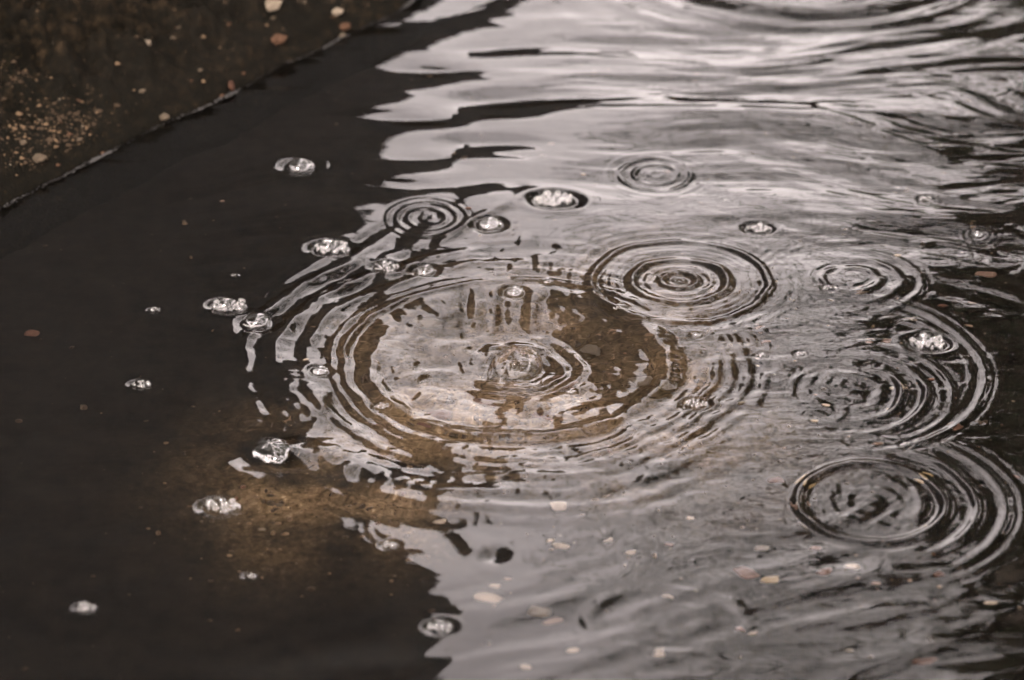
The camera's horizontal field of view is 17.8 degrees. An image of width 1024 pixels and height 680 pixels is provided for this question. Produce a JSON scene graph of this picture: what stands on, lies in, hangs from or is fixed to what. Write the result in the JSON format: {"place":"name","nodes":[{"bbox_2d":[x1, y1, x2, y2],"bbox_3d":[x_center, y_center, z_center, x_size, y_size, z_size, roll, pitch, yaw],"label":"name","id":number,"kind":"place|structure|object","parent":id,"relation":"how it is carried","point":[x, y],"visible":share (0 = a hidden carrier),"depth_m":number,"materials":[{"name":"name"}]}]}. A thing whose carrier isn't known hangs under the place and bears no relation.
{"place":"outdoors","nodes":[
{"label":"outdoors","id":0,"kind":"place"},
{"bbox_2d":[0,0,409,206],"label":"bank","id":1,"kind":"structure","parent":0,"point":[180,94],"depth_m":3.29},
{"bbox_2d":[32,153,46,162],"bbox_3d":[-0.457,-0.175,3.147,0.020,0.008,0.012,7,30,12],"label":"stone","id":2,"kind":"object","parent":1,"relation":"on","point":[38,157],"visible":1,"depth_m":3.14,"materials":[{"name":"beige stone"}]},
{"bbox_2d":[159,113,169,120],"bbox_3d":[-0.348,-0.223,3.261,0.018,0.007,0.010,19,34,31],"label":"stone","id":3,"kind":"object","parent":1,"relation":"on","point":[164,116],"visible":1,"depth_m":3.26,"materials":[{"name":"beige stone"}]},
{"bbox_2d":[0,0,372,193],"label":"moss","id":4,"kind":"object","parent":1,"relation":"on","point":[114,53],"visible":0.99,"depth_m":3.28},
{"bbox_2d":[0,0,381,175],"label":"grit","id":5,"kind":"object","parent":1,"relation":"on","point":[49,139],"visible":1,"depth_m":3.20,"materials":[{"name":"gravel"}]},
{"bbox_2d":[228,80,234,90],"bbox_3d":[-0.284,-0.258,3.318,0.005,0.010,0.015,5,29,8],"label":"pebble","id":6,"kind":"object","parent":1,"relation":"on","point":[231,85],"visible":1,"depth_m":3.32,"materials":[{"name":"brown stone"}]},
{"bbox_2d":[265,0,281,10],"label":"stone","id":7,"kind":"object","parent":1,"relation":"on","point":[271,5],"visible":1,"depth_m":3.42,"materials":[{"name":"beige stone"}]},
{"bbox_2d":[271,34,287,44],"bbox_3d":[-0.244,-0.312,3.391,0.024,0.009,0.014,1,29,2],"label":"stone","id":8,"kind":"object","parent":1,"relation":"on","point":[276,39],"visible":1,"depth_m":3.39,"materials":[{"name":"brown stone"}]},
{"bbox_2d":[332,8,343,15],"bbox_3d":[-0.186,-0.347,3.454,0.017,0.006,0.010,1,29,1],"label":"stone","id":9,"kind":"object","parent":1,"relation":"on","point":[336,11],"visible":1,"depth_m":3.45,"materials":[{"name":"beige stone"}]},
{"bbox_2d":[339,23,350,30],"bbox_3d":[-0.177,-0.330,3.450,0.015,0.006,0.012,-6,33,12],"label":"stone","id":10,"kind":"object","parent":1,"relation":"on","point":[345,26],"visible":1,"depth_m":3.45,"materials":[{"name":"brown stone"}]},
{"bbox_2d":[0,0,1023,679],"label":"water","id":11,"kind":"structure","parent":0,"point":[406,480],"depth_m":2.84,"materials":[{"name":"grey liquid"}]},
{"bbox_2d":[3,0,415,206],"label":"scum","id":12,"kind":"object","parent":11,"relation":"on","point":[201,108],"visible":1,"depth_m":3.28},
{"bbox_2d":[251,437,287,451],"bbox_3d":[-0.198,0.088,2.692,0.035,0.008,0.034,12,31,20],"label":"bubble","id":13,"kind":"object","parent":11,"relation":"on","point":[267,440],"visible":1,"depth_m":2.70,"materials":[{"name":"clear liquid"}]},
{"bbox_2d":[487,344,542,373],"bbox_3d":[0.003,0.018,2.826,0.042,0.025,0.044,20,35,32],"label":"splash","id":14,"kind":"object","parent":11,"relation":"on","point":[530,352],"visible":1,"depth_m":2.84,"materials":[{"name":"clear liquid"}]},
{"bbox_2d":[247,258,1013,590],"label":"drifting specks","id":15,"kind":"object","parent":11,"relation":"on","point":[793,494],"visible":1,"depth_m":2.74,"materials":[{"name":"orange stone"}]}
]}

